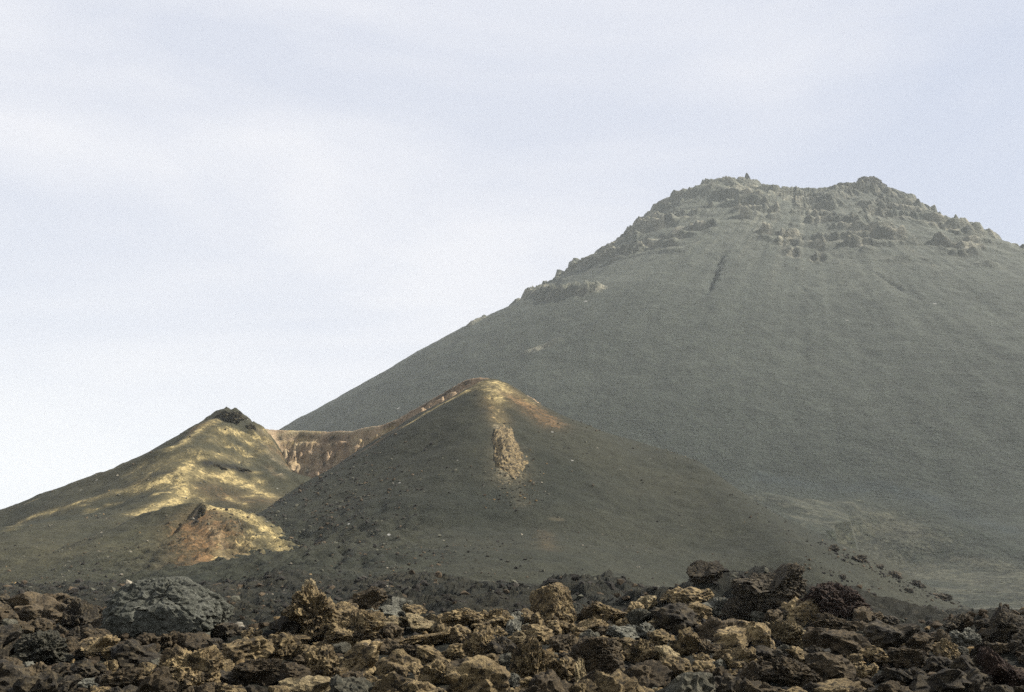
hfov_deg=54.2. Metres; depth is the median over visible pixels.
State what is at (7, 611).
rock
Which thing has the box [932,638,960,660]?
rock
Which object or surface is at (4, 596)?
rock
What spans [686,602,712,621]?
rock
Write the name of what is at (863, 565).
scree
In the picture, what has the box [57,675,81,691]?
rock
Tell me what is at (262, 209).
sky
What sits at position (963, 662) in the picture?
rock
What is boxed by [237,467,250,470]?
crag
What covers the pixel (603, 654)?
boulder
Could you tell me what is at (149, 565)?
scree
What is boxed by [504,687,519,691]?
rock
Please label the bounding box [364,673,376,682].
rock
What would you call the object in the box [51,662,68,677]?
rock
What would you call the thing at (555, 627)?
rock
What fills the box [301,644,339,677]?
boulder
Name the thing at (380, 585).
clinker
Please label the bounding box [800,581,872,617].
boulder
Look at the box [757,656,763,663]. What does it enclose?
rock
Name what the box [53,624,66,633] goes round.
rock
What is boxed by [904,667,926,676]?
rock
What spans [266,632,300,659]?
rock
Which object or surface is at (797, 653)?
rock
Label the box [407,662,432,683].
rock
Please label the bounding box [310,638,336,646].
rock
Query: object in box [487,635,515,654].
rock
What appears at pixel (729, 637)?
rock
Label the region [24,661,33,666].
rock
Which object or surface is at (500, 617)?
rock
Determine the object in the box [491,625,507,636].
rock
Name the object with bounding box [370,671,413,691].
rock
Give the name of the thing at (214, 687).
rock
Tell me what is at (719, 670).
rock
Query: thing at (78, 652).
rock
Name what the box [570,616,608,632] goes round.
rock
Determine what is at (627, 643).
rock
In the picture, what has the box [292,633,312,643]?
rock
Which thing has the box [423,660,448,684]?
boulder
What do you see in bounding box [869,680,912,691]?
rock
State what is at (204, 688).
rock
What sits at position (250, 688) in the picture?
rock
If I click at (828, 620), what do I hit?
boulder
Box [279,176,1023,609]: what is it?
volcano
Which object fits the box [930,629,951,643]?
rock
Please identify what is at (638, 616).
rock
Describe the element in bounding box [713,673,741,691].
rock
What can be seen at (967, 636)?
rock
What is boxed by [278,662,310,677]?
rock
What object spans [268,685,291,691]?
rock
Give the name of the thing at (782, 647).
rock
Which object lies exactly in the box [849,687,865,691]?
rock
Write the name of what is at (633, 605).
rock
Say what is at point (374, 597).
boulder
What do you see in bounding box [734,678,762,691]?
rock
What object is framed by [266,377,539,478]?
crater wall
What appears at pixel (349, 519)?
scree
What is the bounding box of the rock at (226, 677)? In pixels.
[219,669,236,684]
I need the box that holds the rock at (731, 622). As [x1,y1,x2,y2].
[723,618,738,626]
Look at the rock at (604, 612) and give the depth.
38.14 m
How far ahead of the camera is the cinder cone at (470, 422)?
449.76 m
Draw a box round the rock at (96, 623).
[91,617,103,628]
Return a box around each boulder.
[13,629,74,665]
[79,634,119,659]
[98,576,233,636]
[99,667,146,687]
[158,644,225,690]
[232,658,286,686]
[286,583,341,642]
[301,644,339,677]
[324,608,385,647]
[346,586,387,609]
[397,631,449,645]
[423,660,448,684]
[440,607,483,626]
[509,634,555,677]
[529,582,576,623]
[568,636,624,674]
[628,638,658,663]
[721,596,755,619]
[730,562,806,611]
[761,656,822,686]
[764,619,805,647]
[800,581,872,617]
[809,612,858,631]
[942,613,972,633]
[975,646,1023,686]
[979,602,1023,642]
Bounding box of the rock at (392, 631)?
[378,622,404,641]
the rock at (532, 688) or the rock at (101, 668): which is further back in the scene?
the rock at (101, 668)
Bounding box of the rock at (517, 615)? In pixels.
[510,611,524,625]
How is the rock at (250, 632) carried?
on the lava field
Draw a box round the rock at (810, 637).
[802,627,829,647]
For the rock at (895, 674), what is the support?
on the lava field
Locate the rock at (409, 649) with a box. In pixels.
[399,643,415,656]
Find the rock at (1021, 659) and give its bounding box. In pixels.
[1018,652,1023,664]
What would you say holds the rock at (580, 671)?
on the lava field
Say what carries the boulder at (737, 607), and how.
on the lava field
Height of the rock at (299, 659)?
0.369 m
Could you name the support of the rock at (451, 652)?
on the lava field
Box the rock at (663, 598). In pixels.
[659,593,670,602]
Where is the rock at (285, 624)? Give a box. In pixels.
[268,616,299,633]
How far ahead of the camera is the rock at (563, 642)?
31.20 m
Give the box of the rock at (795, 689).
[779,686,806,691]
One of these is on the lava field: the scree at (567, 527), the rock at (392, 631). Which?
the rock at (392, 631)
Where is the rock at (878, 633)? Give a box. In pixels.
[863,618,919,648]
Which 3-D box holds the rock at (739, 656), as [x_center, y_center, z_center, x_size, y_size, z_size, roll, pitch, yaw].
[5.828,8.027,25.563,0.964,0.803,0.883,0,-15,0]
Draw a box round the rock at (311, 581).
[301,578,318,590]
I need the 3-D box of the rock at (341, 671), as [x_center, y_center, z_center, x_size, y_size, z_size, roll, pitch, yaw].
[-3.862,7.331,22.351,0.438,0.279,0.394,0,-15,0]
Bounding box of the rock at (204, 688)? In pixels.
[183,684,212,691]
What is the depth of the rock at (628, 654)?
28.09 m
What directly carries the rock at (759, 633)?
on the lava field
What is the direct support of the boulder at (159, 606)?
on the lava field
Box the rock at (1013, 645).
[1007,639,1022,654]
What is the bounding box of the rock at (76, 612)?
[61,598,100,626]
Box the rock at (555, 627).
[543,620,564,634]
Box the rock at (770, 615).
[762,609,782,623]
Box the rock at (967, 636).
[949,627,981,646]
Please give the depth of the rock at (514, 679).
20.35 m
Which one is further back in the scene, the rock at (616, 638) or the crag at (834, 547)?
the crag at (834, 547)
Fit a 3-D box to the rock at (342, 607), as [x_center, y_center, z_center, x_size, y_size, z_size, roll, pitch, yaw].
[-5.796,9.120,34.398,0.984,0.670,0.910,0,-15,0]
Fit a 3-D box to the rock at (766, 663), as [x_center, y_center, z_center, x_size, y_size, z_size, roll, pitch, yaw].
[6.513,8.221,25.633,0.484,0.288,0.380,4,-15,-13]
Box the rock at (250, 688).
[245,685,267,691]
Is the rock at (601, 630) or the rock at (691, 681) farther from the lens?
the rock at (601, 630)
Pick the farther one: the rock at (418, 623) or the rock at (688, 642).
the rock at (418, 623)
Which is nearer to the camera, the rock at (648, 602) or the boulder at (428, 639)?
the boulder at (428, 639)
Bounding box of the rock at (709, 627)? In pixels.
[696,616,727,642]
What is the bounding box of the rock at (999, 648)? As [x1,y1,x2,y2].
[991,642,1009,654]
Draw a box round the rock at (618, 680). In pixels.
[579,669,637,691]
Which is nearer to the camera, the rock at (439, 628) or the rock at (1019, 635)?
the rock at (1019, 635)
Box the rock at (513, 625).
[505,619,521,634]
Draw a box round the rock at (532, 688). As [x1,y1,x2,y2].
[519,685,540,691]
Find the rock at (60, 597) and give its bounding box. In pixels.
[41,593,70,601]
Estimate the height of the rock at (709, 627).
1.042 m
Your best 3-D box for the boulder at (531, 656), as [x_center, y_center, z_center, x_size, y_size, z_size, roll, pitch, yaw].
[0.463,7.512,23.781,1.074,1.293,1.103,-13,-20,41]
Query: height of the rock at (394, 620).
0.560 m
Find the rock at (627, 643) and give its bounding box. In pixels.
[619,637,635,650]
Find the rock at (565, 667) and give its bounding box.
[554,655,575,680]
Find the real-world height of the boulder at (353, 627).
1.456 m
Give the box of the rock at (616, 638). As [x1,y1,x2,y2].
[599,635,619,641]
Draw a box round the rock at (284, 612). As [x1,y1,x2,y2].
[281,604,291,615]
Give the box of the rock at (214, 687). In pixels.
[203,682,217,691]
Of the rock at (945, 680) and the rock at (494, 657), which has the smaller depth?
the rock at (945, 680)
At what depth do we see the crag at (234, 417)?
758.47 m
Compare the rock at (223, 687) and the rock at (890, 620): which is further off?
the rock at (890, 620)
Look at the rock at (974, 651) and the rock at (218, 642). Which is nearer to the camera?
the rock at (218, 642)
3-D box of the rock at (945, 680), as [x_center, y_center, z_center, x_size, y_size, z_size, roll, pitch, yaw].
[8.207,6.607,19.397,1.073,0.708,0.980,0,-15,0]
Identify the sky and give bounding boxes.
[0,0,1023,508]
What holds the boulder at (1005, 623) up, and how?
on the lava field
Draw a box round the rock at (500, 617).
[485,608,513,628]
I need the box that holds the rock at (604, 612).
[591,601,625,623]
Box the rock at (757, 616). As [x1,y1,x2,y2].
[750,611,764,621]
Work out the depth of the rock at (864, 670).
24.64 m
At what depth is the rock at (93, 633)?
30.00 m
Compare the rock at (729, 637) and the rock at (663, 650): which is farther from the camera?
the rock at (729, 637)
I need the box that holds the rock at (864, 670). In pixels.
[852,661,878,678]
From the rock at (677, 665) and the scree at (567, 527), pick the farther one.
the scree at (567, 527)
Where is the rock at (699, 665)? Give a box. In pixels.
[691,660,716,672]
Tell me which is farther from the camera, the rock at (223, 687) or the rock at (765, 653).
the rock at (765, 653)
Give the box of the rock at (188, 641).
[177,632,210,651]
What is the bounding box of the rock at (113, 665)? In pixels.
[103,659,118,672]
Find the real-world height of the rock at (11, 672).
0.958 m
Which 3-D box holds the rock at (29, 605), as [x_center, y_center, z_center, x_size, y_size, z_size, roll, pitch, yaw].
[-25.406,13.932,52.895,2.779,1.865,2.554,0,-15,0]
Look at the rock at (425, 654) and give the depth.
29.44 m
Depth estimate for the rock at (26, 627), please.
39.40 m
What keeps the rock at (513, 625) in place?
on the lava field
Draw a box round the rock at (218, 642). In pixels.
[207,638,224,650]
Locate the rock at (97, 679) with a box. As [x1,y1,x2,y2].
[93,674,105,683]
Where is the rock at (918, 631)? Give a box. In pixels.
[910,624,921,637]
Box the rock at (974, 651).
[966,645,977,654]
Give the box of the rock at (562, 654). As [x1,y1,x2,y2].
[558,651,569,658]
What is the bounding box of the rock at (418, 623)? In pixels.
[400,613,437,632]
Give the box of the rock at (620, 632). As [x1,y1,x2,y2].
[606,625,640,639]
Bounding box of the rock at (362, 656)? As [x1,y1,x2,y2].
[339,639,383,674]
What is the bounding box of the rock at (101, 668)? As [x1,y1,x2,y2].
[94,663,106,675]
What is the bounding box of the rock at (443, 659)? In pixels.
[434,656,450,662]
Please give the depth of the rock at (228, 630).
32.38 m
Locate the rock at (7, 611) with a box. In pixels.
[0,601,18,623]
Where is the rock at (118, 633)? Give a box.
[111,629,121,635]
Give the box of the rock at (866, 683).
[850,677,874,687]
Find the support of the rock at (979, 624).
on the lava field
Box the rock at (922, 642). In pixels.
[905,634,934,652]
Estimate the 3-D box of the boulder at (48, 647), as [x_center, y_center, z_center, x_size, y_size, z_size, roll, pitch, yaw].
[-13.107,8.598,28.005,2.049,1.288,1.669,0,-15,0]
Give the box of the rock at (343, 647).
[333,642,350,653]
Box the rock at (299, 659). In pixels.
[292,655,306,666]
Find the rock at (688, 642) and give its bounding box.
[669,627,701,655]
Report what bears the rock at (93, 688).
on the lava field
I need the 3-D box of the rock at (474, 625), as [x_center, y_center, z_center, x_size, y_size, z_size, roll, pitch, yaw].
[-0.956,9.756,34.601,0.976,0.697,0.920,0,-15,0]
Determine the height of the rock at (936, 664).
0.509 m
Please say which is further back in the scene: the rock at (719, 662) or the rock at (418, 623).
the rock at (418, 623)
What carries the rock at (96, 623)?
on the lava field
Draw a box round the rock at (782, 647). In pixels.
[775,644,789,653]
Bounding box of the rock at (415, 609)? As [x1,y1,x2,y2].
[402,603,426,614]
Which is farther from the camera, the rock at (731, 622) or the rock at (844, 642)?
the rock at (731, 622)
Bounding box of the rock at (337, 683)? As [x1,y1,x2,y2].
[329,674,372,691]
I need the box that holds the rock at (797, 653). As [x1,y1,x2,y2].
[785,646,806,662]
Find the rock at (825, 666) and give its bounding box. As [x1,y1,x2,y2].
[804,652,855,682]
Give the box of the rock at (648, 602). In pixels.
[636,595,657,609]
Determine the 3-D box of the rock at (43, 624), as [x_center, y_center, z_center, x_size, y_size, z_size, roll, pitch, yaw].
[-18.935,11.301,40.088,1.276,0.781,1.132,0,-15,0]
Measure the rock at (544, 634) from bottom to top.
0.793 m
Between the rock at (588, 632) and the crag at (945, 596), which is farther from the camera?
the crag at (945, 596)
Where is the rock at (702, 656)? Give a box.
[693,653,714,662]
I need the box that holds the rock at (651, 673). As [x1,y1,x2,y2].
[622,659,673,688]
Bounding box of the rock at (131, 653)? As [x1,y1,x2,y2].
[110,639,161,668]
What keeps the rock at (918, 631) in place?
on the lava field
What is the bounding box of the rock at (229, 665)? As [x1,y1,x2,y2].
[221,659,234,670]
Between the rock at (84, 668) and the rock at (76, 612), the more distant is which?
the rock at (76, 612)
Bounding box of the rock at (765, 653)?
[755,645,786,661]
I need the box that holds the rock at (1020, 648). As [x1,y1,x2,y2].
[1014,645,1023,651]
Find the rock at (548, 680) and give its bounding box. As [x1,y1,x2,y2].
[528,669,572,691]
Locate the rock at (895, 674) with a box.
[880,667,912,683]
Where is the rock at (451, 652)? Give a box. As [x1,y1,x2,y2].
[441,643,465,660]
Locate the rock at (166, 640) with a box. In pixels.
[158,630,179,647]
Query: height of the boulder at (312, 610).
2.223 m
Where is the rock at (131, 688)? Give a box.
[106,684,137,691]
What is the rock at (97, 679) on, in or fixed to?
on the lava field
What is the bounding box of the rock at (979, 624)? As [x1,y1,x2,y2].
[973,618,989,629]
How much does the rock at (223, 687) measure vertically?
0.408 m
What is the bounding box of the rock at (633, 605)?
[625,601,644,612]
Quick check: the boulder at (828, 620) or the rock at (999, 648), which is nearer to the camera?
the rock at (999, 648)
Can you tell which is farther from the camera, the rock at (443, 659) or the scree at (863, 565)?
the scree at (863, 565)
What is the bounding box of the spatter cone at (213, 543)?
[0,502,301,583]
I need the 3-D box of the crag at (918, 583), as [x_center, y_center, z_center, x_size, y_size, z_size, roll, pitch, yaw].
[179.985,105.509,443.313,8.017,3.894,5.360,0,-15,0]
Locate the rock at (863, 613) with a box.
[852,606,872,622]
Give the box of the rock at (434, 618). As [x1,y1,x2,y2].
[424,613,444,623]
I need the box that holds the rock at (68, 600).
[65,596,81,603]
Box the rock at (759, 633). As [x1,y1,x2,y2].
[734,620,774,649]
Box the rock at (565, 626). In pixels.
[559,620,574,633]
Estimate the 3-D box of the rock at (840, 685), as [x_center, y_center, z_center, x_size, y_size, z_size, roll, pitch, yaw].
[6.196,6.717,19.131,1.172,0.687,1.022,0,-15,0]
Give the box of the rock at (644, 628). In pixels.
[626,621,654,639]
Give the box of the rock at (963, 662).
[948,654,977,670]
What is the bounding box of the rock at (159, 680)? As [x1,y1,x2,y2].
[136,666,178,691]
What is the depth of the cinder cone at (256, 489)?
627.68 m
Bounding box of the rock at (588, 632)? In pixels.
[579,629,599,637]
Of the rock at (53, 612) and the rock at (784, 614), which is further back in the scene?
the rock at (784, 614)
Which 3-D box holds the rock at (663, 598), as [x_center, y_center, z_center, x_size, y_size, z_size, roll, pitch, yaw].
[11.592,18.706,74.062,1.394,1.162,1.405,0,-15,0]
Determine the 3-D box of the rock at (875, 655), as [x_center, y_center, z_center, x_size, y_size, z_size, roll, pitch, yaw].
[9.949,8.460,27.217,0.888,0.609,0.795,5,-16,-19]
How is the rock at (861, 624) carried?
on the lava field
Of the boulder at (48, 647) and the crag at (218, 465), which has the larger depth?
the crag at (218, 465)
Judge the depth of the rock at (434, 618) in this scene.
44.93 m
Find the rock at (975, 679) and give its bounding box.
[956,667,993,691]
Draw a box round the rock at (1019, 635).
[1011,630,1023,642]
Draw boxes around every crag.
[198,504,206,517]
[213,410,247,423]
[213,464,227,469]
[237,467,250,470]
[245,423,255,430]
[828,544,839,550]
[852,554,866,560]
[856,176,886,188]
[876,564,883,569]
[888,571,902,578]
[904,587,913,592]
[911,580,926,587]
[935,593,952,600]
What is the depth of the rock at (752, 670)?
20.85 m
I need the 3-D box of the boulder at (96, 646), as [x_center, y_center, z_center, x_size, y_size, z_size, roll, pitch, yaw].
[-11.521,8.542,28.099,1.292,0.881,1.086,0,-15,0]
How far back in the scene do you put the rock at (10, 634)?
29.77 m
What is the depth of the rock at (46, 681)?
15.60 m
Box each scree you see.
[0,409,297,557]
[6,504,287,583]
[157,384,967,607]
[173,433,544,581]
[470,448,553,512]
[804,540,970,608]
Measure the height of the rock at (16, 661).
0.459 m
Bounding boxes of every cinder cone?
[0,406,310,584]
[83,378,969,608]
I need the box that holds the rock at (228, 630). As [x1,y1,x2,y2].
[212,623,242,638]
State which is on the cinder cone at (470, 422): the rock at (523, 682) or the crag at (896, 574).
the crag at (896, 574)
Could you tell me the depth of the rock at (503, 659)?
25.91 m
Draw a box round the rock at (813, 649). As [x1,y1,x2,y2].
[803,645,821,652]
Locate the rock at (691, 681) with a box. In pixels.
[655,671,715,691]
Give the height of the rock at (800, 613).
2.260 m
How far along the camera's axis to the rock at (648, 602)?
74.06 m
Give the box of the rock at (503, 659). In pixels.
[498,652,511,670]
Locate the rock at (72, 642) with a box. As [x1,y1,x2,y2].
[65,636,79,652]
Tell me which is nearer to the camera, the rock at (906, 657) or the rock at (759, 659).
the rock at (759, 659)
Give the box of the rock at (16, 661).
[0,656,22,664]
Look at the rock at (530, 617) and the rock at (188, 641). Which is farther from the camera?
the rock at (530, 617)
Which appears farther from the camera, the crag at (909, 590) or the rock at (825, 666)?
the crag at (909, 590)
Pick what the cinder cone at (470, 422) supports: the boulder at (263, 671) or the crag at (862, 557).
the crag at (862, 557)
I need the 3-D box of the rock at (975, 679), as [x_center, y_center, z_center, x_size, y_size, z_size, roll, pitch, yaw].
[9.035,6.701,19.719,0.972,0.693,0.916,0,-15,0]
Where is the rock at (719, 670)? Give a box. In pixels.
[712,666,728,675]
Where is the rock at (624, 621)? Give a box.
[614,617,632,626]
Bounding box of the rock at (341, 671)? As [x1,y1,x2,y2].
[332,667,348,676]
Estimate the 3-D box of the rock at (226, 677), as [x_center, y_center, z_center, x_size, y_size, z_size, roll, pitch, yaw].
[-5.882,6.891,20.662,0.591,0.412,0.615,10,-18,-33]
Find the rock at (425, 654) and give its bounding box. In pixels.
[413,644,444,663]
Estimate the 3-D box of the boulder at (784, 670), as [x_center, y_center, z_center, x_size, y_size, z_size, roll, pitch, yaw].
[5.722,6.748,20.510,1.250,0.733,0.992,0,-15,0]
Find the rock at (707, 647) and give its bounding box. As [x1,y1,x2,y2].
[696,637,720,654]
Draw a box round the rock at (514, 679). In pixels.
[508,673,519,687]
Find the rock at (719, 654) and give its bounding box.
[712,649,729,660]
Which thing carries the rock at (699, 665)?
on the lava field
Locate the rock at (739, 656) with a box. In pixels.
[722,644,756,669]
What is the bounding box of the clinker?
[0,566,942,630]
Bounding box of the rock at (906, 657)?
[886,647,925,667]
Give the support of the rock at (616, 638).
on the lava field
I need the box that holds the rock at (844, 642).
[820,629,870,657]
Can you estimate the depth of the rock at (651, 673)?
22.62 m
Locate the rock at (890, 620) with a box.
[882,616,899,624]
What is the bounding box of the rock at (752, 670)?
[734,660,768,682]
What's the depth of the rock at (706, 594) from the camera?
71.94 m
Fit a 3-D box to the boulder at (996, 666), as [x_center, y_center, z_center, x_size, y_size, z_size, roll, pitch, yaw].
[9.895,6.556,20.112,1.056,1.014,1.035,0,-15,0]
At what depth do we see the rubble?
31.98 m
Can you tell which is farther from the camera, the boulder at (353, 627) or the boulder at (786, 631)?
the boulder at (786, 631)
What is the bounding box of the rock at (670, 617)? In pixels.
[651,602,698,633]
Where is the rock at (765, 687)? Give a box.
[760,682,781,691]
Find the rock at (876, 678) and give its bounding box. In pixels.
[869,674,884,683]
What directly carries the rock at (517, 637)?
on the lava field
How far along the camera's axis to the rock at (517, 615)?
36.29 m
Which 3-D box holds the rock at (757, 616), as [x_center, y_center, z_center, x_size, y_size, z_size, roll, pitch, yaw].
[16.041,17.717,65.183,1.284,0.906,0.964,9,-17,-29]
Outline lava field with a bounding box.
[0,565,1023,691]
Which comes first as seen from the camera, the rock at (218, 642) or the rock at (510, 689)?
the rock at (510, 689)
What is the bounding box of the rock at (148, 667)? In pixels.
[137,662,156,676]
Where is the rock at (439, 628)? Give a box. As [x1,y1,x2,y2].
[433,623,447,632]
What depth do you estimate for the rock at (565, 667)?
23.65 m
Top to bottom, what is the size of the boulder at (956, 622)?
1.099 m
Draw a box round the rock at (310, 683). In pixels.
[277,675,330,691]
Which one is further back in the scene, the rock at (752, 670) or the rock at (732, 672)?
the rock at (732, 672)
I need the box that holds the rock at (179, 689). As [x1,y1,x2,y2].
[174,685,181,691]
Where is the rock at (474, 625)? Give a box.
[470,620,493,629]
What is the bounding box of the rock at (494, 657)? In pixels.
[484,653,499,664]
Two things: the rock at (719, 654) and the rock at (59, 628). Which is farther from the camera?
the rock at (59, 628)
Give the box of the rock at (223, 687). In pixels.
[216,682,246,691]
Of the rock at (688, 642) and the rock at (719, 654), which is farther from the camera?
the rock at (688, 642)
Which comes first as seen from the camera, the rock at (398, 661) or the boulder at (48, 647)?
the rock at (398, 661)
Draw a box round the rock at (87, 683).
[74,678,97,690]
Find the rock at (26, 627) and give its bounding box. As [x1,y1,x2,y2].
[18,621,34,633]
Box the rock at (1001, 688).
[981,684,1013,691]
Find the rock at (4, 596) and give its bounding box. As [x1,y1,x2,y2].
[0,592,9,603]
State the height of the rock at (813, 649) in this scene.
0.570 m
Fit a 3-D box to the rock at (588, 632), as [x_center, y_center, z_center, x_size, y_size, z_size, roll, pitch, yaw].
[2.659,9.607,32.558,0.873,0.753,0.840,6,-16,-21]
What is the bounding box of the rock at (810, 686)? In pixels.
[801,681,819,691]
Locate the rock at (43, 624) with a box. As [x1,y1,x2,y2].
[27,618,55,632]
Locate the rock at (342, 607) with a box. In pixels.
[335,601,358,615]
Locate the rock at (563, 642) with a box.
[547,633,577,652]
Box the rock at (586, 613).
[577,605,592,620]
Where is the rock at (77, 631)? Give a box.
[66,624,92,641]
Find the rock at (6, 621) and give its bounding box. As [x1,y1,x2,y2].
[1,618,21,630]
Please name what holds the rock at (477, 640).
on the lava field
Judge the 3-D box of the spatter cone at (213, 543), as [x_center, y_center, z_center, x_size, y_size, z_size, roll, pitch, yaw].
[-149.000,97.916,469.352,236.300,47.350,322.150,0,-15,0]
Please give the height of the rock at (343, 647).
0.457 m
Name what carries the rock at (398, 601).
on the lava field
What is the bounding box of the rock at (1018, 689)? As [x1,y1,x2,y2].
[1013,685,1023,691]
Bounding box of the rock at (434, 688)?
[425,681,446,691]
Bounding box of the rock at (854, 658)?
[845,653,863,662]
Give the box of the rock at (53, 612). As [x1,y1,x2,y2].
[42,602,67,624]
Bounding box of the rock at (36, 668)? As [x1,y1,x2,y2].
[28,661,50,675]
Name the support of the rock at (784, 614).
on the lava field
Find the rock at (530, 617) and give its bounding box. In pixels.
[520,608,543,625]
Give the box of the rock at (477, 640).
[461,624,494,656]
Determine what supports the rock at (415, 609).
on the lava field
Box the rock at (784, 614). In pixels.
[777,606,786,617]
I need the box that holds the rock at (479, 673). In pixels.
[445,655,509,691]
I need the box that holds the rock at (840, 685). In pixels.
[813,678,865,691]
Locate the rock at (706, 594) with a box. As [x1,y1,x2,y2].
[699,588,713,601]
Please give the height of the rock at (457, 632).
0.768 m
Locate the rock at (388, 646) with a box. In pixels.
[379,638,399,654]
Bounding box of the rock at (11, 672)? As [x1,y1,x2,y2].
[0,659,29,691]
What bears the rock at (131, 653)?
on the lava field
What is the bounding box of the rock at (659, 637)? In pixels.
[647,629,670,644]
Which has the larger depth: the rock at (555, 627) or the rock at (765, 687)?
the rock at (555, 627)
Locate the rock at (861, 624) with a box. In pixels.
[851,620,868,630]
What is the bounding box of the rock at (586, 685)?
[568,678,598,691]
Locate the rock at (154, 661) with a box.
[149,658,160,668]
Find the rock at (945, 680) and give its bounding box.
[909,668,964,691]
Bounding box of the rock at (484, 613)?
[479,609,488,621]
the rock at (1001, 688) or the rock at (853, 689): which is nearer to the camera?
the rock at (1001, 688)
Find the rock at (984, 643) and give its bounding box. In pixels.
[974,641,992,650]
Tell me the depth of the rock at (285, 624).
31.99 m
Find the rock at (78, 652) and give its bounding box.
[74,649,83,657]
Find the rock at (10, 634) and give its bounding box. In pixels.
[0,624,23,657]
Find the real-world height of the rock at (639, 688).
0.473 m
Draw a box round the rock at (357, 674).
[342,671,363,677]
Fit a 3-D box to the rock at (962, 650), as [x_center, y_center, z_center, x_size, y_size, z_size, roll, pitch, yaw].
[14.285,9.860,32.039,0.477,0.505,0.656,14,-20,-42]
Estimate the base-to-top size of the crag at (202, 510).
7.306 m
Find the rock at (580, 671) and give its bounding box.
[574,656,585,682]
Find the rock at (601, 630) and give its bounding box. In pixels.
[594,625,612,637]
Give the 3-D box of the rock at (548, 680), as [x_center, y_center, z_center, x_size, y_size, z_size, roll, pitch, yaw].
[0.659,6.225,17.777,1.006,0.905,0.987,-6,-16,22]
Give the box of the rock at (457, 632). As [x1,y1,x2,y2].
[441,624,470,643]
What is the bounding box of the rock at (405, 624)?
[400,619,408,629]
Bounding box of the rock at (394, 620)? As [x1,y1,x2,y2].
[383,615,402,625]
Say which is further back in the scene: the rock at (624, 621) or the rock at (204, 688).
the rock at (624, 621)
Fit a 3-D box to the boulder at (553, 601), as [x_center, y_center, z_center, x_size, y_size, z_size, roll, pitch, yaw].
[1.533,9.794,37.380,1.778,1.932,1.855,0,-15,0]
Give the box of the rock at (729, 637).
[712,625,751,649]
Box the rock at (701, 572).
[686,560,723,584]
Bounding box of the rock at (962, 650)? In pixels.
[956,646,969,656]
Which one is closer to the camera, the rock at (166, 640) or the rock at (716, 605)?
the rock at (166, 640)
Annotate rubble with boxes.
[19,604,1023,691]
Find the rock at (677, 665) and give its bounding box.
[659,655,693,678]
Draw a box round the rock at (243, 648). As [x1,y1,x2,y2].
[222,635,274,662]
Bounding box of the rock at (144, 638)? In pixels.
[136,632,160,651]
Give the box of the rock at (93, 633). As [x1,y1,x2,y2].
[82,627,110,637]
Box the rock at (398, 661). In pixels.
[374,648,420,678]
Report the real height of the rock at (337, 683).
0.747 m
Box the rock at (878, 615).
[872,611,883,620]
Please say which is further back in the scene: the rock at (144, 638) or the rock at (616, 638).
the rock at (616, 638)
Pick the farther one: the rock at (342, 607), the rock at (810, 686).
the rock at (342, 607)
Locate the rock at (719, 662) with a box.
[712,658,726,668]
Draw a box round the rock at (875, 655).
[858,645,890,665]
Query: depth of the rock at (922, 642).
31.93 m
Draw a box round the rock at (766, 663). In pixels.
[759,661,771,666]
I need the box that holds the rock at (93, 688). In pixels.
[90,685,110,691]
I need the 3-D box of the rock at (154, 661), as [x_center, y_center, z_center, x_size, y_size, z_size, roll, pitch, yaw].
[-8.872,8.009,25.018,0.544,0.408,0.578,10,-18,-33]
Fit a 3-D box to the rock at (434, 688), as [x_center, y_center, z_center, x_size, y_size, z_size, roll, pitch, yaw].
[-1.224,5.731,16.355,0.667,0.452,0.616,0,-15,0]
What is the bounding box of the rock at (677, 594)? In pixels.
[666,586,702,603]
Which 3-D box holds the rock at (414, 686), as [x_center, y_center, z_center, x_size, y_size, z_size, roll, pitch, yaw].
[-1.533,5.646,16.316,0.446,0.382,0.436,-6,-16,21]
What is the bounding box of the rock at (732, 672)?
[728,669,737,675]
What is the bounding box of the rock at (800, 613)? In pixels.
[781,596,822,626]
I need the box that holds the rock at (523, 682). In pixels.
[519,676,531,688]
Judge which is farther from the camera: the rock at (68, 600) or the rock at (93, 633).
the rock at (68, 600)
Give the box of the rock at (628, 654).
[622,649,632,661]
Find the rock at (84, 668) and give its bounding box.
[64,658,99,678]
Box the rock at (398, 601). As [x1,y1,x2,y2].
[390,596,412,616]
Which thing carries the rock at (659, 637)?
on the lava field
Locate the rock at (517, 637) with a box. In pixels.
[510,630,525,644]
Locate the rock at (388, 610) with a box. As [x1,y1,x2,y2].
[378,605,400,616]
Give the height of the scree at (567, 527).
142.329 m
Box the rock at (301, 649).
[293,644,309,656]
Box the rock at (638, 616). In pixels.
[624,608,652,625]
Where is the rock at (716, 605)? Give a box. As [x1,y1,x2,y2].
[702,596,727,614]
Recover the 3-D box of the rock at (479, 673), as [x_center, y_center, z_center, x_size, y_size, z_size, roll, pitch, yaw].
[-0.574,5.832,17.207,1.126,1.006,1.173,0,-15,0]
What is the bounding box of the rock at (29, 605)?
[6,591,57,619]
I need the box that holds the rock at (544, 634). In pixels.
[521,624,553,644]
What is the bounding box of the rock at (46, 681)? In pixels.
[6,669,58,691]
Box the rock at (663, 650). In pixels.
[654,645,680,658]
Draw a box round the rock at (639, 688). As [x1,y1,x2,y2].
[636,684,654,691]
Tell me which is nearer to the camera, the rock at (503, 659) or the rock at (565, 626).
the rock at (503, 659)
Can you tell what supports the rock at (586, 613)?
on the lava field
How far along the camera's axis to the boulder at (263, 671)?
20.58 m
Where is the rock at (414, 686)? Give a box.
[402,680,431,691]
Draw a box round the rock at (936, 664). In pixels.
[923,656,951,673]
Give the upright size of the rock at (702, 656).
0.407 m
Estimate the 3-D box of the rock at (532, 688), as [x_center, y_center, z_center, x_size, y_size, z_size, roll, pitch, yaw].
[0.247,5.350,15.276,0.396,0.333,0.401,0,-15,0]
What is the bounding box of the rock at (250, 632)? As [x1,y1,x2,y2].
[241,627,266,638]
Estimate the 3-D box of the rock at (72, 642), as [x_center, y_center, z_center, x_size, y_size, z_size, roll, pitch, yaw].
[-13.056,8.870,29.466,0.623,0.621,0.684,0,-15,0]

